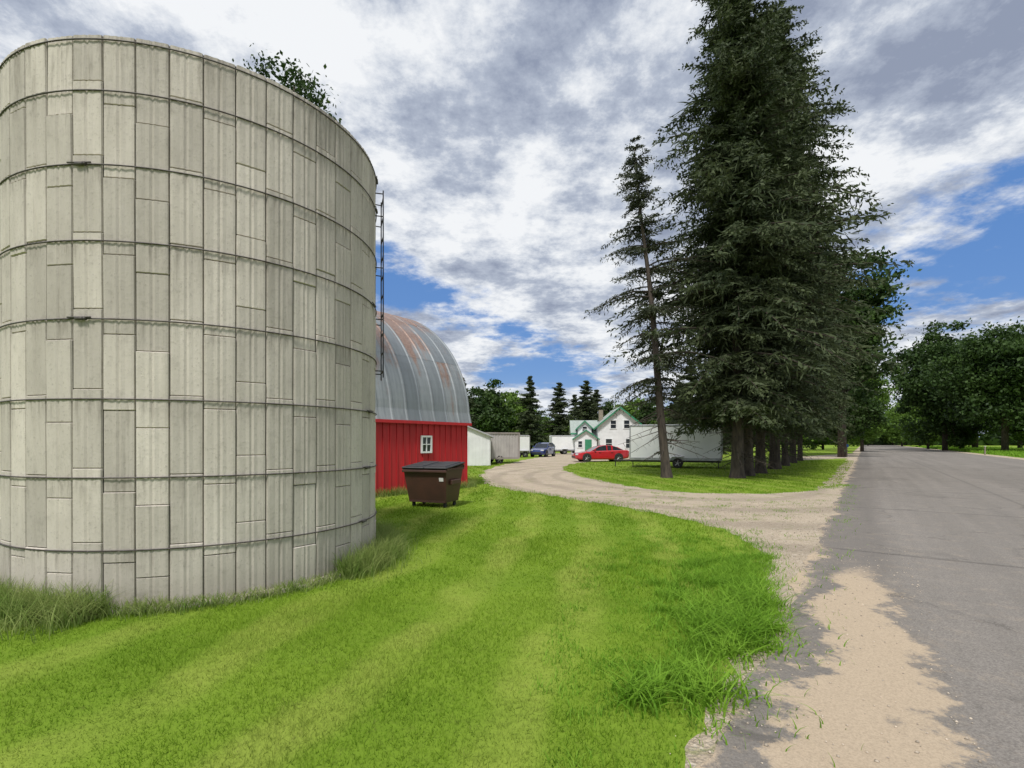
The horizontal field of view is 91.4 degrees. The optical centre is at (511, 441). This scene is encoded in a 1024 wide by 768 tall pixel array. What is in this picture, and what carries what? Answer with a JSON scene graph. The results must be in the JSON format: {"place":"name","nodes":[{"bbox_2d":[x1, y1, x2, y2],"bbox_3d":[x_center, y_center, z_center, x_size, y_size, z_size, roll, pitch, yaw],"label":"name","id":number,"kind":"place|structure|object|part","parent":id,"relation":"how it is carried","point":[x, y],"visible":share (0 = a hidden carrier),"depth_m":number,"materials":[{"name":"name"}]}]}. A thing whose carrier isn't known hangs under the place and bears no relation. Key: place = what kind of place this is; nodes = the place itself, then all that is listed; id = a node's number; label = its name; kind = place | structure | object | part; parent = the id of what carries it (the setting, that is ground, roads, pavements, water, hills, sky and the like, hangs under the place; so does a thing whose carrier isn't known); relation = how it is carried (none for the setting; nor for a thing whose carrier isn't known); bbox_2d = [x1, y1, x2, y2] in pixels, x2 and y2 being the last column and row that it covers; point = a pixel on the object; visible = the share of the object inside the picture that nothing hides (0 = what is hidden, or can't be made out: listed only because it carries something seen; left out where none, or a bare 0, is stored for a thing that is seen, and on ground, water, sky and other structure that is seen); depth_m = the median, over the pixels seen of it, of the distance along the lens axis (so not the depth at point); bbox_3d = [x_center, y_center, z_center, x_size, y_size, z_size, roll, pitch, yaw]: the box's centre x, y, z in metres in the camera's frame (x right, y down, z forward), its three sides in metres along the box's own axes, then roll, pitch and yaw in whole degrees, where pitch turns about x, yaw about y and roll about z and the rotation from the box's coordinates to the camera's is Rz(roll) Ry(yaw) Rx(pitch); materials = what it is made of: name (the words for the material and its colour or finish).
{"place":"outdoors","nodes":[
{"label":"outdoors","id":0,"kind":"place"},
{"bbox_2d":[0,480,479,644],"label":"tall grass","id":1,"kind":"structure","parent":0,"point":[35,609],"depth_m":4.98,"materials":[{"name":"green plant"}]},
{"bbox_2d":[0,444,1023,767],"bbox_3d":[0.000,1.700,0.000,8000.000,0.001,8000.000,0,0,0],"label":"ground","id":2,"kind":"structure","parent":0,"point":[194,698],"depth_m":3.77,"materials":[{"name":"green plant"}]},
{"bbox_2d":[0,35,383,614],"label":"silo","id":3,"kind":"object","parent":2,"relation":"on","point":[188,311],"visible":0.98,"depth_m":5.20,"materials":[{"name":"concrete"}]},
{"bbox_2d":[232,43,341,123],"bbox_3d":[-5.623,-4.039,12.805,2.467,11.578,2.540,0,0,39],"label":"broadleaf tree","id":4,"kind":"object","parent":2,"relation":"on","point":[300,84],"visible":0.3,"depth_m":12.52,"materials":[{"name":"green plant"}]},
{"bbox_2d":[375,311,471,495],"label":"barn","id":5,"kind":"structure","parent":2,"relation":"on","point":[422,412],"depth_m":17.27,"materials":[{"name":"red wood"}]},
{"bbox_2d":[421,436,431,452],"bbox_3d":[-2.940,0.080,17.180,0.060,0.600,0.500,0,0,37],"label":"window","id":6,"kind":"structure","parent":5,"relation":"in","point":[426,441],"depth_m":17.16,"materials":[{"name":"white glass"}]},
{"bbox_2d":[402,461,464,507],"bbox_3d":[-2.075,1.112,13.300,1.340,1.168,1.116,0,0,20],"label":"dumpster","id":7,"kind":"object","parent":2,"relation":"on","point":[434,481],"visible":0.98,"depth_m":12.94,"materials":[{"name":"brown metal"}]},
{"bbox_2d":[463,377,481,429],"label":"spruce tree","id":8,"kind":"object","parent":2,"relation":"on","point":[471,405],"visible":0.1,"depth_m":60.06,"materials":[{"name":"green plant"}]},
{"bbox_2d":[468,426,493,465],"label":"shed","id":9,"kind":"structure","parent":2,"relation":"on","point":[478,447],"depth_m":35.99,"materials":[{"name":"white paint"}]},
{"bbox_2d":[467,386,506,431],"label":"broadleaf tree","id":10,"kind":"object","parent":2,"relation":"on","point":[487,416],"visible":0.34,"depth_m":92.82,"materials":[{"name":"green plant"}]},
{"bbox_2d":[472,378,516,432],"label":"broadleaf tree","id":11,"kind":"object","parent":2,"relation":"on","point":[490,395],"visible":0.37,"depth_m":98.16,"materials":[{"name":"green plant"}]},
{"bbox_2d":[485,432,519,463],"bbox_3d":[-1.680,0.475,40.000,4.040,2.450,2.340,0,0,-24],"label":"storage trailer","id":12,"kind":"object","parent":2,"relation":"on","point":[504,445],"visible":0.65,"depth_m":39.28,"materials":[{"name":"metal"}]},
{"bbox_2d":[500,390,527,432],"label":"broadleaf tree","id":13,"kind":"object","parent":2,"relation":"on","point":[512,397],"visible":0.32,"depth_m":108.68,"materials":[{"name":"green plant"}]},
{"bbox_2d":[520,435,530,456],"bbox_3d":[1.101,0.475,56.197,3.685,2.450,2.280,0,0,-20],"label":"cargo trailer","id":14,"kind":"object","parent":2,"relation":"on","point":[524,445],"visible":0.36,"depth_m":55.34,"materials":[{"name":"white metal"}]},
{"bbox_2d":[513,376,548,449],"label":"spruce tree","id":15,"kind":"object","parent":2,"relation":"on","point":[529,418],"visible":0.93,"depth_m":87.47,"materials":[{"name":"green plant"}]},
{"bbox_2d":[518,410,547,442],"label":"broadleaf tree","id":16,"kind":"object","parent":2,"relation":"on","point":[540,421],"visible":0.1,"depth_m":108.21,"materials":[{"name":"green plant"}]},
{"bbox_2d":[531,415,563,442],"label":"broadleaf tree","id":17,"kind":"object","parent":2,"relation":"on","point":[545,419],"visible":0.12,"depth_m":108.42,"materials":[{"name":"green plant"}]},
{"bbox_2d":[539,382,578,441],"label":"spruce tree","id":18,"kind":"object","parent":2,"relation":"on","point":[561,420],"visible":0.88,"depth_m":93.34,"materials":[{"name":"green plant"}]},
{"bbox_2d":[567,394,580,419],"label":"spruce tree","id":19,"kind":"object","parent":2,"relation":"on","point":[574,400],"visible":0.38,"depth_m":114.70,"materials":[{"name":"green plant"}]},
{"bbox_2d":[564,380,604,425],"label":"spruce tree","id":20,"kind":"object","parent":2,"relation":"on","point":[585,404],"visible":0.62,"depth_m":97.43,"materials":[{"name":"green plant"}]},
{"bbox_2d":[590,389,606,419],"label":"spruce tree","id":21,"kind":"object","parent":2,"relation":"on","point":[596,394],"visible":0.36,"depth_m":103.50,"materials":[{"name":"green plant"}]},
{"bbox_2d":[569,406,641,453],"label":"farmhouse","id":22,"kind":"object","parent":2,"relation":"on","point":[609,429],"visible":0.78,"depth_m":68.05,"materials":[{"name":"white paint"}]},
{"bbox_2d":[577,441,582,447],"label":"window","id":23,"kind":"structure","parent":22,"relation":"in","point":[580,443],"depth_m":68.04,"materials":[{"name":"white glass"}]},
{"bbox_2d":[585,439,591,450],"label":"door","id":24,"kind":"structure","parent":22,"relation":"in","point":[588,442],"depth_m":67.95,"materials":[{"name":"green paint"}]},
{"bbox_2d":[605,438,612,445],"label":"window","id":25,"kind":"structure","parent":22,"relation":"in","point":[608,441],"depth_m":68.06,"materials":[{"name":"white glass"}]},
{"bbox_2d":[610,420,616,428],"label":"window","id":26,"kind":"structure","parent":22,"relation":"in","point":[613,423],"depth_m":68.01,"materials":[{"name":"white glass"}]},
{"bbox_2d":[623,420,629,428],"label":"window","id":27,"kind":"structure","parent":22,"relation":"in","point":[626,423],"depth_m":67.90,"materials":[{"name":"white glass"}]},
{"bbox_2d":[625,438,628,448],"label":"window","id":28,"kind":"structure","parent":22,"relation":"in","point":[626,443],"depth_m":67.90,"materials":[{"name":"white glass"}]},
{"bbox_2d":[598,401,613,415],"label":"broadleaf tree","id":29,"kind":"object","parent":2,"relation":"on","point":[610,408],"visible":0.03,"depth_m":107.54,"materials":[{"name":"green plant"}]},
{"bbox_2d":[605,398,653,420],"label":"broadleaf tree","id":30,"kind":"object","parent":2,"relation":"on","point":[631,409],"visible":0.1,"depth_m":103.11,"materials":[{"name":"green plant"}]},
{"bbox_2d":[636,398,666,424],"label":"broadleaf tree","id":31,"kind":"object","parent":2,"relation":"on","point":[642,414],"visible":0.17,"depth_m":88.63,"materials":[{"name":"green plant"}]},
{"bbox_2d":[651,406,671,424],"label":"broadleaf tree","id":32,"kind":"object","parent":2,"relation":"on","point":[665,418],"visible":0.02,"depth_m":79.88,"materials":[{"name":"green plant"}]},
{"bbox_2d":[583,135,753,477],"bbox_3d":[6.816,-6.378,23.794,6.360,16.317,7.077,0,0,-15],"label":"spruce tree","id":33,"kind":"object","parent":2,"relation":"on","point":[660,360],"visible":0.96,"depth_m":23.68,"materials":[{"name":"green plant"}]},
{"bbox_2d":[614,424,722,468],"bbox_3d":[10.379,0.275,33.697,6.989,2.850,2.680,0,0,20],"label":"cargo trailer","id":34,"kind":"object","parent":2,"relation":"on","point":[708,442],"visible":0.83,"depth_m":32.38,"materials":[{"name":"white metal"}]},
{"bbox_2d":[473,474,867,767],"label":"roadside weeds","id":35,"kind":"object","parent":2,"relation":"on","point":[748,627],"visible":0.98,"depth_m":4.28,"materials":[{"name":"green plant"}]},
{"bbox_2d":[665,381,684,423],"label":"spruce tree","id":36,"kind":"object","parent":2,"relation":"on","point":[674,403],"visible":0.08,"depth_m":74.57,"materials":[{"name":"green plant"}]},
{"bbox_2d":[665,361,701,423],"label":"spruce tree","id":37,"kind":"object","parent":2,"relation":"on","point":[691,374],"visible":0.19,"depth_m":61.80,"materials":[{"name":"green plant"}]},
{"bbox_2d":[723,431,731,453],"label":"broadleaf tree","id":38,"kind":"object","parent":2,"relation":"on","point":[724,446],"visible":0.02,"depth_m":69.40,"materials":[{"name":"green plant"}]},
{"bbox_2d":[605,0,878,478],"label":"spruce tree","id":39,"kind":"object","parent":2,"relation":"on","point":[742,93],"visible":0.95,"depth_m":22.59,"materials":[{"name":"green plant"}]},
{"bbox_2d":[603,0,914,473],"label":"spruce tree","id":40,"kind":"object","parent":2,"relation":"on","point":[791,69],"visible":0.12,"depth_m":25.23,"materials":[{"name":"green plant"}]},
{"bbox_2d":[655,40,882,475],"bbox_3d":[11.786,-9.423,25.102,10.259,22.336,11.411,0,0,18],"label":"spruce tree","id":41,"kind":"object","parent":2,"relation":"on","point":[748,447],"visible":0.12,"depth_m":23.24,"materials":[{"name":"green plant"}]},
{"bbox_2d":[765,434,807,449],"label":"broadleaf tree","id":42,"kind":"object","parent":2,"relation":"on","point":[769,443],"visible":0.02,"depth_m":88.25,"materials":[{"name":"green plant"}]},
{"bbox_2d":[677,8,897,468],"bbox_3d":[16.799,-12.142,31.713,12.766,27.796,14.200,0,0,27],"label":"spruce tree","id":43,"kind":"object","parent":2,"relation":"on","point":[776,458],"visible":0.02,"depth_m":29.90,"materials":[{"name":"green plant"}]},
{"bbox_2d":[695,150,906,465],"bbox_3d":[20.153,-9.758,35.715,14.066,23.008,12.073,0,0,-13],"label":"spruce tree","id":44,"kind":"object","parent":2,"relation":"on","point":[785,461],"visible":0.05,"depth_m":33.99,"materials":[{"name":"green plant"}]},
{"bbox_2d":[753,256,878,460],"bbox_3d":[25.431,-8.512,44.482,12.537,20.507,10.760,0,0,-44],"label":"spruce tree","id":45,"kind":"object","parent":2,"relation":"on","point":[816,435],"visible":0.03,"depth_m":44.02,"materials":[{"name":"green plant"}]},
{"bbox_2d":[765,179,882,462],"bbox_3d":[22.259,-10.041,40.149,12.045,23.577,10.828,0,0,14],"label":"spruce tree","id":46,"kind":"object","parent":2,"relation":"on","point":[791,458],"depth_m":38.11,"materials":[{"name":"green plant"}]},
{"bbox_2d":[803,429,849,449],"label":"broadleaf tree","id":47,"kind":"object","parent":2,"relation":"on","point":[812,447],"visible":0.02,"depth_m":109.85,"materials":[{"name":"green plant"}]},
{"bbox_2d":[821,376,891,441],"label":"broadleaf tree","id":48,"kind":"object","parent":2,"relation":"on","point":[873,411],"visible":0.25,"depth_m":67.24,"materials":[{"name":"green plant"}]},
{"bbox_2d":[850,429,884,445],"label":"broadleaf tree","id":49,"kind":"object","parent":2,"relation":"on","point":[875,438],"visible":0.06,"depth_m":188.08,"materials":[{"name":"green plant"}]},
{"bbox_2d":[822,246,921,456],"bbox_3d":[37.656,-10.173,55.384,12.301,23.846,12.310,0,0,44],"label":"broadleaf tree","id":50,"kind":"object","parent":2,"relation":"on","point":[877,296],"visible":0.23,"depth_m":53.11,"materials":[{"name":"green plant"}]},
{"bbox_2d":[849,371,899,451],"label":"broadleaf tree","id":51,"kind":"object","parent":2,"relation":"on","point":[884,396],"visible":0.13,"depth_m":85.48,"materials":[{"name":"green plant"}]},
{"bbox_2d":[867,434,881,445],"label":"broadleaf tree","id":52,"kind":"object","parent":2,"relation":"on","point":[876,440],"depth_m":225.77,"materials":[{"name":"green plant"}]},
{"bbox_2d":[726,431,1023,445],"bbox_3d":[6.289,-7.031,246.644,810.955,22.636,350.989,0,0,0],"label":"distant wood","id":53,"kind":"object","parent":2,"relation":"on","point":[987,440],"visible":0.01,"depth_m":244.22,"materials":[{"name":"green plant"}]},
{"bbox_2d":[882,433,893,444],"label":"broadleaf tree","id":54,"kind":"object","parent":2,"relation":"on","point":[886,439],"visible":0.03,"depth_m":258.86,"materials":[{"name":"green plant"}]},
{"bbox_2d":[878,406,909,445],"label":"broadleaf tree","id":55,"kind":"object","parent":2,"relation":"on","point":[896,438],"visible":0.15,"depth_m":199.27,"materials":[{"name":"green plant"}]},
{"bbox_2d":[884,395,937,445],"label":"broadleaf tree","id":56,"kind":"object","parent":2,"relation":"on","point":[890,413],"visible":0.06,"depth_m":166.91,"materials":[{"name":"green plant"}]},
{"bbox_2d":[892,406,941,448],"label":"broadleaf tree","id":57,"kind":"object","parent":2,"relation":"on","point":[902,417],"visible":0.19,"depth_m":120.62,"materials":[{"name":"green plant"}]},
{"bbox_2d":[884,318,997,450],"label":"broadleaf tree","id":58,"kind":"object","parent":2,"relation":"on","point":[937,348],"visible":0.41,"depth_m":97.73,"materials":[{"name":"green plant"}]},
{"bbox_2d":[906,340,1013,447],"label":"broadleaf tree","id":59,"kind":"object","parent":2,"relation":"on","point":[990,432],"depth_m":117.74,"materials":[{"name":"green plant"}]},
{"bbox_2d":[936,421,988,448],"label":"broadleaf tree","id":60,"kind":"object","parent":2,"relation":"on","point":[971,436],"visible":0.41,"depth_m":98.28,"materials":[{"name":"green plant"}]},
{"bbox_2d":[913,321,1023,450],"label":"broadleaf tree","id":61,"kind":"object","parent":2,"relation":"on","point":[988,384],"visible":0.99,"depth_m":79.30,"materials":[{"name":"green plant"}]},
{"bbox_2d":[956,316,1023,432],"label":"broadleaf tree","id":62,"kind":"object","parent":2,"relation":"on","point":[1016,326],"visible":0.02,"depth_m":86.73,"materials":[{"name":"green plant"}]},
{"bbox_2d":[997,433,1022,448],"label":"broadleaf tree","id":63,"kind":"object","parent":2,"relation":"on","point":[1018,443],"depth_m":130.01,"materials":[{"name":"green plant"}]},
{"bbox_2d":[0,0,1023,436],"label":"sky","id":64,"kind":"structure","parent":0,"point":[494,134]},
{"bbox_2d":[479,453,841,767],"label":"driveway","id":65,"kind":"structure","parent":0,"point":[547,475],"depth_m":13.15,"materials":[{"name":"beige gravel"}]},
{"bbox_2d":[530,443,554,456],"bbox_3d":[3.598,0.897,58.005,2.070,1.674,4.652,0,0,22],"label":"parked car","id":66,"kind":"object","parent":65,"relation":"on","point":[544,449],"visible":0.97,"depth_m":56.98,"materials":[{"name":"blue paint"}]},
{"bbox_2d":[549,435,574,453],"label":"cargo trailer","id":67,"kind":"object","parent":65,"relation":"on","point":[564,444],"visible":0.81,"depth_m":68.90,"materials":[{"name":"white metal"}]},
{"bbox_2d":[572,445,628,461],"bbox_3d":[7.654,0.997,43.500,4.785,1.474,2.033,0,0,-8],"label":"parked car","id":68,"kind":"object","parent":65,"relation":"on","point":[604,452],"visible":0.95,"depth_m":42.72,"materials":[{"name":"red paint"}]},
{"bbox_3d":[8.151,0.565,42.853,2.950,0.540,0.182,0,0,-8],"label":"side window","id":69,"kind":"part","parent":68,"relation":"part of","materials":[{"name":"black glass"}]},
{"bbox_2d":[607,502,981,767],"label":"loose pebbles","id":70,"kind":"object","parent":65,"relation":"on","point":[838,756],"visible":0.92,"depth_m":6.34,"materials":[{"name":"grey gravel"}]},
{"bbox_2d":[803,453,852,459],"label":"side driveway","id":71,"kind":"structure","parent":0,"point":[823,457],"depth_m":54.70,"materials":[{"name":"beige gravel"}]},
{"bbox_2d":[817,446,859,488],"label":"road shoulder","id":72,"kind":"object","parent":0,"point":[855,455],"visible":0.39,"depth_m":27.79},
{"bbox_2d":[695,445,1023,767],"bbox_3d":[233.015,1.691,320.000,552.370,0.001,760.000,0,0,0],"label":"road","id":73,"kind":"structure","parent":0,"point":[952,523],"depth_m":4.42,"materials":[{"name":"grey asphalt"}]},
{"bbox_2d":[896,445,1023,459],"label":"road shoulder","id":74,"kind":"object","parent":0,"point":[975,453],"visible":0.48,"depth_m":67.84},
{"bbox_2d":[916,445,1023,457],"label":"verge grass","id":75,"kind":"structure","parent":0,"point":[1011,451],"depth_m":84.86,"materials":[{"name":"green plant"}]},
{"bbox_2d":[1009,419,1023,448],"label":"broadleaf tree","id":76,"kind":"object","parent":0,"point":[1019,436],"visible":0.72,"depth_m":79.14,"materials":[{"name":"green plant"}]}
]}

